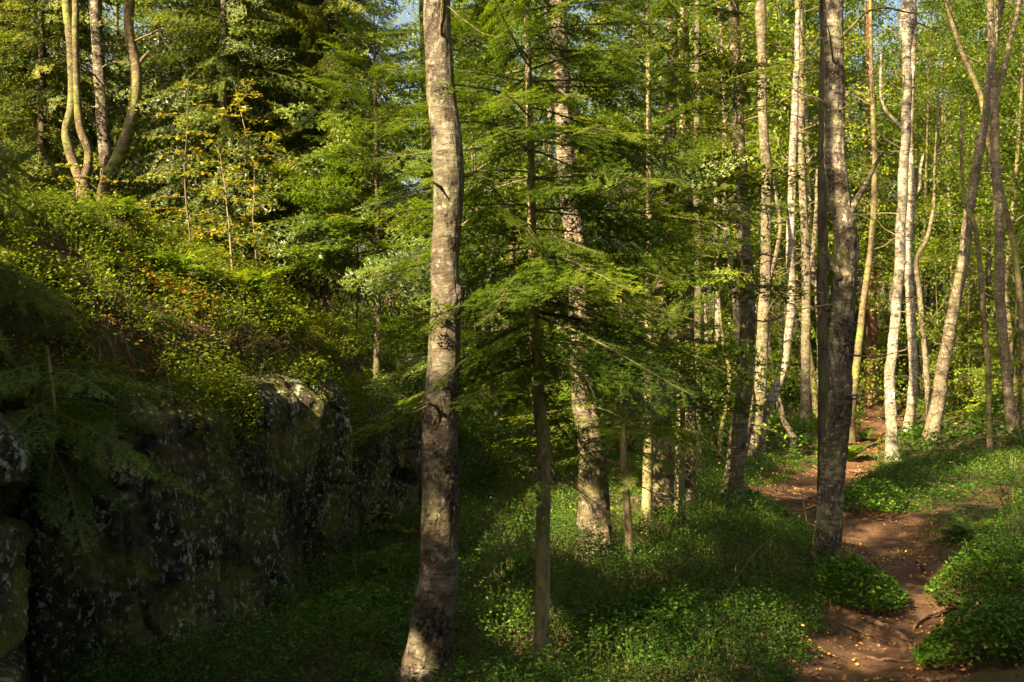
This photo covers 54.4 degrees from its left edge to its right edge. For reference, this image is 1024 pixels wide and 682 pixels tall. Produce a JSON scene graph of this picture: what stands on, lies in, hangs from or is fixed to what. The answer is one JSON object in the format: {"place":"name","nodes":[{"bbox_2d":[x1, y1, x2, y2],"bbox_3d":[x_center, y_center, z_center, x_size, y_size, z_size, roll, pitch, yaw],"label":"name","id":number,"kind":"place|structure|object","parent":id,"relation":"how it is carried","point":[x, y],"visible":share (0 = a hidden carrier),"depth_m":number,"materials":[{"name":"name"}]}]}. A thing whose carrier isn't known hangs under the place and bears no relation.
{"place":"outdoors","nodes":[
{"label":"outdoors","id":0,"kind":"place"},
{"bbox_2d":[0,218,1023,681],"bbox_3d":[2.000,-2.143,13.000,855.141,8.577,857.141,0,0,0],"label":"ground","id":1,"kind":"structure","parent":0,"point":[1008,672],"depth_m":6.79,"materials":[{"name":"green plant"}]},
{"bbox_2d":[0,413,34,681],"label":"rock face","id":2,"kind":"object","parent":1,"relation":"on","point":[16,535],"visible":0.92,"depth_m":4.21},
{"bbox_2d":[0,95,92,420],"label":"spruce tree","id":3,"kind":"object","parent":1,"relation":"on","point":[8,292],"visible":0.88,"depth_m":4.96,"materials":[{"name":"green plant"}]},
{"bbox_2d":[0,0,145,215],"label":"spruce tree","id":4,"kind":"object","parent":1,"relation":"on","point":[39,77],"visible":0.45,"depth_m":10.79,"materials":[{"name":"green plant"}]},
{"bbox_2d":[61,0,92,202],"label":"birch tree","id":5,"kind":"object","parent":1,"relation":"on","point":[74,110],"visible":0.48,"depth_m":10.26,"materials":[{"name":"beige plant"}]},
{"bbox_2d":[53,0,128,202],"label":"birch tree","id":6,"kind":"object","parent":1,"relation":"on","point":[101,96],"visible":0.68,"depth_m":10.64,"materials":[{"name":"grey plant"}]},
{"bbox_2d":[0,0,200,231],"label":"spruce tree","id":7,"kind":"object","parent":1,"relation":"on","point":[90,132],"visible":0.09,"depth_m":12.53,"materials":[{"name":"green plant"}]},
{"bbox_2d":[0,345,214,555],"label":"fir tree","id":8,"kind":"object","parent":1,"relation":"on","point":[85,459],"visible":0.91,"depth_m":4.64,"materials":[{"name":"green plant"}]},
{"bbox_2d":[30,0,184,149],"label":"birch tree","id":9,"kind":"object","parent":1,"relation":"on","point":[117,20],"visible":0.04,"depth_m":25.20,"materials":[{"name":"green plant"}]},
{"bbox_2d":[87,0,186,202],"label":"birch tree","id":10,"kind":"object","parent":1,"relation":"on","point":[136,61],"visible":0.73,"depth_m":10.15,"materials":[{"name":"beige plant"}]},
{"bbox_2d":[111,139,175,220],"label":"sapling","id":11,"kind":"object","parent":1,"relation":"on","point":[135,144],"visible":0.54,"depth_m":10.38,"materials":[{"name":"green plant"}]},
{"bbox_2d":[135,247,215,275],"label":"fern","id":12,"kind":"object","parent":1,"relation":"on","point":[191,265],"visible":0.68,"depth_m":7.24,"materials":[{"name":"green plant"}]},
{"bbox_2d":[10,369,355,681],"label":"rock face","id":13,"kind":"object","parent":1,"relation":"on","point":[144,565],"visible":0.69,"depth_m":5.87},
{"bbox_2d":[0,298,395,505],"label":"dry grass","id":14,"kind":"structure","parent":13,"relation":"on","point":[198,377],"depth_m":6.18,"materials":[{"name":"green plant"}]},
{"bbox_2d":[136,78,229,250],"bbox_3d":[-3.168,-1.543,9.533,0.939,1.817,0.882,0,0,44],"label":"sapling","id":15,"kind":"object","parent":1,"relation":"on","point":[180,211],"visible":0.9,"depth_m":9.46,"materials":[{"name":"green plant"}]},
{"bbox_2d":[93,0,310,305],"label":"spruce tree","id":16,"kind":"object","parent":1,"relation":"on","point":[139,35],"visible":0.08,"depth_m":14.20,"materials":[{"name":"green plant"}]},
{"bbox_2d":[98,0,340,309],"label":"spruce tree","id":17,"kind":"object","parent":1,"relation":"on","point":[198,116],"visible":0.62,"depth_m":10.41,"materials":[{"name":"green plant"}]},
{"bbox_2d":[178,139,277,266],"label":"sapling","id":18,"kind":"object","parent":1,"relation":"on","point":[210,189],"visible":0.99,"depth_m":8.74,"materials":[{"name":"green plant"}]},
{"bbox_2d":[203,266,292,294],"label":"fern","id":19,"kind":"object","parent":1,"relation":"on","point":[257,278],"visible":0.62,"depth_m":7.74,"materials":[{"name":"green plant"}]},
{"bbox_2d":[211,78,289,271],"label":"sapling","id":20,"kind":"object","parent":1,"relation":"on","point":[247,133],"visible":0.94,"depth_m":9.73,"materials":[{"name":"green plant"}]},
{"bbox_2d":[0,175,507,482],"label":"bank bilberry","id":21,"kind":"object","parent":1,"relation":"on","point":[267,304],"visible":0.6,"depth_m":6.82,"materials":[{"name":"green plant"}]},
{"bbox_2d":[120,0,389,305],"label":"spruce tree","id":22,"kind":"object","parent":1,"relation":"on","point":[170,142],"visible":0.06,"depth_m":11.72,"materials":[{"name":"green plant"}]},
{"bbox_2d":[145,0,418,290],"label":"spruce tree","id":23,"kind":"object","parent":1,"relation":"on","point":[316,90],"depth_m":13.30,"materials":[{"name":"green plant"}]},
{"bbox_2d":[207,0,419,360],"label":"spruce tree","id":24,"kind":"object","parent":1,"relation":"on","point":[326,28],"visible":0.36,"depth_m":11.00,"materials":[{"name":"green plant"}]},
{"bbox_2d":[298,232,423,352],"bbox_3d":[-2.842,-0.821,17.326,3.450,3.572,3.674,0,0,-26],"label":"shrub","id":25,"kind":"object","parent":1,"relation":"on","point":[420,322],"visible":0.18,"depth_m":17.33,"materials":[{"name":"green plant"}]},
{"bbox_2d":[241,0,504,394],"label":"fir tree","id":26,"kind":"object","parent":1,"relation":"on","point":[310,185],"visible":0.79,"depth_m":9.75,"materials":[{"name":"green plant"}]},
{"bbox_2d":[338,393,421,560],"bbox_3d":[-1.722,1.378,9.545,1.444,1.745,2.234,0,0,20],"label":"rock face","id":27,"kind":"object","parent":1,"relation":"on","point":[386,469],"visible":0.2,"depth_m":9.33},
{"bbox_2d":[298,181,480,391],"bbox_3d":[-2.551,-0.893,15.726,4.312,4.177,4.406,0,0,23],"label":"shrub","id":28,"kind":"object","parent":1,"relation":"on","point":[390,307],"visible":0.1,"depth_m":16.13,"materials":[{"name":"green plant"}]},
{"bbox_2d":[393,0,465,383],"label":"spruce tree","id":29,"kind":"object","parent":1,"relation":"on","point":[422,35],"visible":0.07,"depth_m":12.45,"materials":[{"name":"brown plant"}]},
{"bbox_2d":[348,0,546,189],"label":"birch tree","id":30,"kind":"object","parent":1,"relation":"on","point":[393,92],"visible":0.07,"depth_m":20.81,"materials":[{"name":"green plant"}]},
{"bbox_2d":[392,0,557,681],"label":"birch tree","id":31,"kind":"object","parent":1,"relation":"on","point":[431,632],"visible":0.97,"depth_m":4.93,"materials":[{"name":"grey plant"}]},
{"bbox_2d":[383,0,591,418],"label":"birch tree","id":32,"kind":"object","parent":1,"relation":"on","point":[511,172],"visible":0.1,"depth_m":19.12,"materials":[{"name":"green plant"}]},
{"bbox_2d":[457,402,536,493],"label":"shrub","id":33,"kind":"object","parent":1,"relation":"on","point":[475,468],"visible":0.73,"depth_m":12.04,"materials":[{"name":"green plant"}]},
{"bbox_2d":[396,0,622,356],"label":"birch tree","id":34,"kind":"object","parent":1,"relation":"on","point":[521,183],"visible":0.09,"depth_m":21.82,"materials":[{"name":"green plant"}]},
{"bbox_2d":[0,181,1023,681],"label":"bilberry stems","id":35,"kind":"object","parent":1,"relation":"on","point":[394,521],"visible":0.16,"depth_m":6.78,"materials":[{"name":"green plant"}]},
{"bbox_2d":[5,228,1023,681],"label":"fallen leaves","id":36,"kind":"object","parent":1,"relation":"on","point":[963,666],"visible":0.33,"depth_m":6.79,"materials":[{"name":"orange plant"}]},
{"bbox_2d":[37,313,1023,681],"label":"bilberry carpet","id":37,"kind":"object","parent":1,"relation":"on","point":[901,467],"visible":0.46,"depth_m":7.13,"materials":[{"name":"green plant"}]},
{"bbox_2d":[422,273,642,453],"bbox_3d":[0.474,0.211,17.409,3.903,3.514,3.728,0,0,-16],"label":"shrub","id":38,"kind":"object","parent":1,"relation":"on","point":[501,327],"visible":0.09,"depth_m":17.14,"materials":[{"name":"green plant"}]},
{"bbox_2d":[337,0,733,681],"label":"fir tree","id":39,"kind":"object","parent":1,"relation":"on","point":[593,338],"visible":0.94,"depth_m":5.47,"materials":[{"name":"green plant"}]},
{"bbox_2d":[492,371,613,461],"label":"shrub","id":40,"kind":"object","parent":1,"relation":"on","point":[523,410],"visible":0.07,"depth_m":15.38,"materials":[{"name":"green plant"}]},
{"bbox_2d":[468,0,640,325],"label":"birch tree","id":41,"kind":"object","parent":1,"relation":"on","point":[544,147],"visible":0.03,"depth_m":25.17,"materials":[{"name":"green plant"}]},
{"bbox_2d":[454,0,663,406],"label":"birch tree","id":42,"kind":"object","parent":1,"relation":"on","point":[551,215],"visible":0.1,"depth_m":21.27,"materials":[{"name":"green plant"}]},
{"bbox_2d":[537,0,662,562],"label":"birch tree","id":43,"kind":"object","parent":1,"relation":"on","point":[591,411],"visible":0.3,"depth_m":8.27,"materials":[{"name":"beige plant"}]},
{"bbox_2d":[474,248,732,475],"bbox_3d":[1.515,0.316,14.590,3.654,3.529,3.612,0,0,-21],"label":"shrub","id":44,"kind":"object","parent":1,"relation":"on","point":[702,437],"visible":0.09,"depth_m":14.13,"materials":[{"name":"green plant"}]},
{"bbox_2d":[536,14,677,356],"bbox_3d":[2.168,-3.261,25.492,4.743,10.284,4.595,-5,-1,23],"label":"birch tree","id":45,"kind":"object","parent":1,"relation":"on","point":[613,114],"visible":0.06,"depth_m":25.09,"materials":[{"name":"green plant"}]},
{"bbox_2d":[458,176,789,457],"bbox_3d":[1.869,-0.472,16.717,5.554,5.015,5.352,0,0,-20],"label":"shrub","id":46,"kind":"object","parent":1,"relation":"on","point":[728,417],"visible":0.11,"depth_m":15.82,"materials":[{"name":"green plant"}]},
{"bbox_2d":[537,0,711,342],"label":"birch tree","id":47,"kind":"object","parent":1,"relation":"on","point":[593,115],"visible":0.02,"depth_m":27.82,"materials":[{"name":"green plant"}]},
{"bbox_2d":[549,255,708,572],"bbox_3d":[0.869,0.620,7.999,1.279,2.664,1.254,0,0,0],"label":"fir tree","id":48,"kind":"object","parent":1,"relation":"on","point":[625,488],"visible":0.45,"depth_m":7.86,"materials":[{"name":"green plant"}]},
{"bbox_2d":[571,582,722,657],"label":"bilberry bush","id":49,"kind":"object","parent":1,"relation":"on","point":[645,606],"visible":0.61,"depth_m":6.12,"materials":[{"name":"green plant"}]},
{"bbox_2d":[499,0,796,533],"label":"fir tree","id":50,"kind":"object","parent":1,"relation":"on","point":[650,112],"visible":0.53,"depth_m":9.26,"materials":[{"name":"green plant"}]},
{"bbox_2d":[591,0,707,514],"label":"birch tree","id":51,"kind":"object","parent":1,"relation":"on","point":[690,480],"visible":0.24,"depth_m":10.45,"materials":[{"name":"beige plant"}]},
{"bbox_2d":[622,0,706,518],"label":"birch tree","id":52,"kind":"object","parent":1,"relation":"on","point":[667,477],"visible":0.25,"depth_m":10.33,"materials":[{"name":"beige plant"}]},
{"bbox_2d":[545,0,820,527],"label":"fir tree","id":53,"kind":"object","parent":1,"relation":"on","point":[721,61],"visible":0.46,"depth_m":9.78,"materials":[{"name":"green plant"}]},
{"bbox_2d":[608,0,819,357],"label":"birch tree","id":54,"kind":"object","parent":1,"relation":"on","point":[736,309],"visible":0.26,"depth_m":21.66,"materials":[{"name":"green plant"}]},
{"bbox_2d":[693,1,758,466],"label":"spruce tree","id":55,"kind":"object","parent":1,"relation":"on","point":[697,119],"visible":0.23,"depth_m":14.96,"materials":[{"name":"brown plant"}]},
{"bbox_2d":[671,334,784,453],"bbox_3d":[3.357,0.949,17.012,2.516,2.282,2.379,0,0,13],"label":"shrub","id":56,"kind":"object","parent":1,"relation":"on","point":[707,434],"visible":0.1,"depth_m":16.73,"materials":[{"name":"green plant"}]},
{"bbox_2d":[701,248,788,405],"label":"fir tree","id":57,"kind":"object","parent":1,"relation":"on","point":[723,310],"visible":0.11,"depth_m":25.11,"materials":[{"name":"green plant"}]},
{"bbox_2d":[641,0,850,367],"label":"birch tree","id":58,"kind":"object","parent":1,"relation":"on","point":[749,53],"visible":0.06,"depth_m":26.10,"materials":[{"name":"green plant"}]},
{"bbox_2d":[705,0,789,504],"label":"birch tree","id":59,"kind":"object","parent":1,"relation":"on","point":[736,453],"visible":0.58,"depth_m":11.53,"materials":[{"name":"beige plant"}]},
{"bbox_2d":[627,0,870,419],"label":"birch tree","id":60,"kind":"object","parent":1,"relation":"on","point":[717,310],"visible":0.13,"depth_m":22.81,"materials":[{"name":"green plant"}]},
{"bbox_2d":[705,0,817,463],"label":"birch tree","id":61,"kind":"object","parent":1,"relation":"on","point":[766,268],"visible":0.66,"depth_m":15.53,"materials":[{"name":"beige plant"}]},
{"bbox_2d":[701,270,828,414],"bbox_3d":[5.857,0.135,23.105,3.866,3.727,3.961,0,0,-18],"label":"shrub","id":62,"kind":"object","parent":1,"relation":"on","point":[775,350],"visible":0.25,"depth_m":22.90,"materials":[{"name":"green plant"}]},
{"bbox_2d":[753,155,800,450],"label":"birch tree","id":63,"kind":"object","parent":1,"relation":"on","point":[782,417],"visible":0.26,"depth_m":17.45,"materials":[{"name":"beige plant"}]},
{"bbox_2d":[676,0,899,386],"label":"birch tree","id":64,"kind":"object","parent":1,"relation":"on","point":[797,341],"visible":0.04,"depth_m":27.69,"materials":[{"name":"green plant"}]},
{"bbox_2d":[778,1,819,429],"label":"birch tree","id":65,"kind":"object","parent":1,"relation":"on","point":[806,268],"visible":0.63,"depth_m":21.43,"materials":[{"name":"beige plant"}]},
{"bbox_2d":[750,0,848,462],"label":"birch tree","id":66,"kind":"object","parent":1,"relation":"on","point":[773,394],"visible":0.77,"depth_m":15.85,"materials":[{"name":"white plant"}]},
{"bbox_2d":[702,0,916,419],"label":"birch tree","id":67,"kind":"object","parent":1,"relation":"on","point":[814,391],"visible":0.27,"depth_m":23.65,"materials":[{"name":"green plant"}]},
{"bbox_2d":[708,0,920,386],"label":"birch tree","id":68,"kind":"object","parent":1,"relation":"on","point":[810,221],"visible":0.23,"depth_m":23.64,"materials":[{"name":"green plant"}]},
{"bbox_2d":[766,0,894,442],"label":"birch tree","id":69,"kind":"object","parent":1,"relation":"on","point":[861,316],"visible":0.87,"depth_m":19.45,"materials":[{"name":"beige plant"}]},
{"bbox_2d":[747,0,918,287],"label":"birch tree","id":70,"kind":"object","parent":1,"relation":"on","point":[852,73],"visible":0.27,"depth_m":25.03,"materials":[{"name":"green plant"}]},
{"bbox_2d":[773,0,899,507],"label":"birch tree","id":71,"kind":"object","parent":1,"relation":"on","point":[822,339],"visible":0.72,"depth_m":11.86,"materials":[{"name":"grey plant"}]},
{"bbox_2d":[780,0,940,570],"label":"birch tree","id":72,"kind":"object","parent":1,"relation":"on","point":[843,265],"visible":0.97,"depth_m":8.07,"materials":[{"name":"grey plant"}]},
{"bbox_2d":[783,0,938,279],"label":"birch tree","id":73,"kind":"object","parent":1,"relation":"on","point":[860,52],"visible":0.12,"depth_m":29.08,"materials":[{"name":"green plant"}]},
{"bbox_2d":[774,0,955,252],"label":"birch tree","id":74,"kind":"object","parent":1,"relation":"on","point":[877,3],"visible":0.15,"depth_m":29.94,"materials":[{"name":"green plant"}]},
{"bbox_2d":[852,0,893,405],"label":"pine tree","id":75,"kind":"object","parent":1,"relation":"on","point":[871,329],"visible":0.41,"depth_m":26.89,"materials":[{"name":"plant"}]},
{"bbox_2d":[811,0,968,461],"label":"birch tree","id":76,"kind":"object","parent":1,"relation":"on","point":[907,22],"visible":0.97,"depth_m":15.84,"materials":[{"name":"white plant"}]},
{"bbox_2d":[861,0,948,431],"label":"birch tree","id":77,"kind":"object","parent":1,"relation":"on","point":[913,193],"visible":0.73,"depth_m":19.93,"materials":[{"name":"white plant"}]},
{"bbox_2d":[857,42,982,300],"bbox_3d":[13.961,-4.405,34.052,5.036,12.033,5.398,0,0,-1],"label":"birch tree","id":78,"kind":"object","parent":1,"relation":"on","point":[933,134],"visible":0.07,"depth_m":34.78,"materials":[{"name":"green plant"}]},
{"bbox_2d":[877,126,967,375],"bbox_3d":[16.121,-3.608,38.859,3.806,10.232,3.878,0,-1,-15],"label":"spruce tree","id":79,"kind":"object","parent":1,"relation":"on","point":[904,309],"visible":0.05,"depth_m":38.89,"materials":[{"name":"green plant"}]},
{"bbox_2d":[896,42,966,417],"bbox_3d":[9.390,-2.450,21.946,1.566,8.637,1.517,0,0,0],"label":"birch tree","id":80,"kind":"object","parent":1,"relation":"on","point":[927,387],"visible":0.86,"depth_m":21.96,"materials":[{"name":"beige plant"}]},
{"bbox_2d":[846,0,1021,401],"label":"birch tree","id":81,"kind":"object","parent":1,"relation":"on","point":[928,132],"visible":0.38,"depth_m":26.69,"materials":[{"name":"green plant"}]},
{"bbox_2d":[852,224,1019,421],"bbox_3d":[9.707,-0.420,22.706,4.965,4.600,4.819,0,0,28],"label":"shrub","id":82,"kind":"object","parent":1,"relation":"on","point":[922,264],"visible":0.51,"depth_m":22.57,"materials":[{"name":"green plant"}]},
{"bbox_2d":[876,305,1001,407],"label":"shrub","id":83,"kind":"object","parent":1,"relation":"on","point":[935,351],"visible":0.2,"depth_m":24.40,"materials":[{"name":"green plant"}]},
{"bbox_2d":[856,33,1023,387],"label":"birch tree","id":84,"kind":"object","parent":1,"relation":"on","point":[932,145],"visible":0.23,"depth_m":27.30,"materials":[{"name":"green plant"}]},
{"bbox_2d":[860,0,1019,358],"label":"birch tree","id":85,"kind":"object","parent":1,"relation":"on","point":[934,306],"visible":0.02,"depth_m":35.68,"materials":[{"name":"green plant"}]},
{"bbox_2d":[857,0,1023,390],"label":"birch tree","id":86,"kind":"object","parent":1,"relation":"on","point":[929,293],"visible":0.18,"depth_m":29.74,"materials":[{"name":"green plant"}]},
{"bbox_2d":[882,0,1023,381],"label":"birch tree","id":87,"kind":"object","parent":1,"relation":"on","point":[956,119],"visible":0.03,"depth_m":31.63,"materials":[{"name":"green plant"}]},
{"bbox_2d":[886,0,1023,412],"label":"birch tree","id":88,"kind":"object","parent":1,"relation":"on","point":[965,82],"visible":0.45,"depth_m":23.07,"materials":[{"name":"green plant"}]},
{"bbox_2d":[886,0,1023,412],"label":"birch tree","id":89,"kind":"object","parent":1,"relation":"on","point":[1012,196],"visible":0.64,"depth_m":21.18,"materials":[{"name":"green plant"}]},
{"bbox_2d":[891,0,1023,331],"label":"birch tree","id":90,"kind":"object","parent":1,"relation":"on","point":[965,13],"visible":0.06,"depth_m":30.82,"materials":[{"name":"green plant"}]},
{"bbox_2d":[897,207,1023,388],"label":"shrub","id":91,"kind":"object","parent":1,"relation":"on","point":[974,285],"visible":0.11,"depth_m":27.39,"materials":[{"name":"green plant"}]},
{"bbox_2d":[916,257,1019,409],"bbox_3d":[10.552,-0.104,23.121,2.411,3.964,2.457,0,0,33],"label":"spruce tree","id":92,"kind":"object","parent":1,"relation":"on","point":[955,364],"visible":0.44,"depth_m":22.98,"materials":[{"name":"green plant"}]},
{"bbox_2d":[916,0,1021,440],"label":"birch tree","id":93,"kind":"object","parent":1,"relation":"on","point":[935,414],"visible":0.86,"depth_m":17.93,"materials":[{"name":"beige plant"}]},
{"bbox_2d":[918,80,1021,460],"bbox_3d":[6.827,-1.036,14.789,1.557,5.924,0.890,0,0,-7],"label":"birch tree","id":94,"kind":"object","parent":1,"relation":"on","point":[988,399],"visible":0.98,"depth_m":14.87,"materials":[{"name":"brown plant"}]},
{"bbox_2d":[916,14,1023,234],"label":"birch tree","id":95,"kind":"object","parent":1,"relation":"on","point":[1004,157],"visible":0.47,"depth_m":21.84,"materials":[{"name":"green plant"}]},
{"bbox_2d":[938,512,1005,540],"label":"fern","id":96,"kind":"object","parent":1,"relation":"on","point":[963,529],"visible":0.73,"depth_m":9.64,"materials":[{"name":"green plant"}]},
{"bbox_2d":[934,0,1023,428],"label":"birch tree","id":97,"kind":"object","parent":1,"relation":"on","point":[1012,239],"visible":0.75,"depth_m":18.96,"materials":[{"name":"brown plant"}]},
{"bbox_2d":[948,272,1023,425],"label":"fir tree","id":98,"kind":"object","parent":1,"relation":"on","point":[1014,374],"visible":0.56,"depth_m":19.53,"materials":[{"name":"green plant"}]},
{"bbox_2d":[958,0,1022,435],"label":"birch tree","id":99,"kind":"object","parent":1,"relation":"on","point":[1010,408],"visible":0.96,"depth_m":17.44,"materials":[{"name":"beige plant"}]},
{"bbox_2d":[0,0,1023,303],"label":"sky","id":100,"kind":"structure","parent":0,"point":[405,19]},
{"bbox_2d":[747,372,987,681],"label":"path","id":101,"kind":"structure","parent":0,"point":[884,541],"depth_m":7.72,"materials":[{"name":"brown soil"}]},
{"bbox_2d":[809,554,910,613],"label":"bilberry bush","id":102,"kind":"object","parent":101,"relation":"on","point":[864,571],"visible":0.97,"depth_m":7.44,"materials":[{"name":"green plant"}]},
{"bbox_2d":[843,472,907,516],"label":"bilberry bush","id":103,"kind":"object","parent":101,"relation":"on","point":[852,492],"visible":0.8,"depth_m":11.31,"materials":[{"name":"green plant"}]},
{"bbox_2d":[909,592,1023,669],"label":"bilberry bush","id":104,"kind":"object","parent":101,"relation":"on","point":[961,632],"visible":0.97,"depth_m":5.79,"materials":[{"name":"green plant"}]},
{"bbox_2d":[923,527,1023,609],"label":"bilberry bush","id":105,"kind":"object","parent":101,"relation":"on","point":[968,567],"visible":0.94,"depth_m":7.28,"materials":[{"name":"green plant"}]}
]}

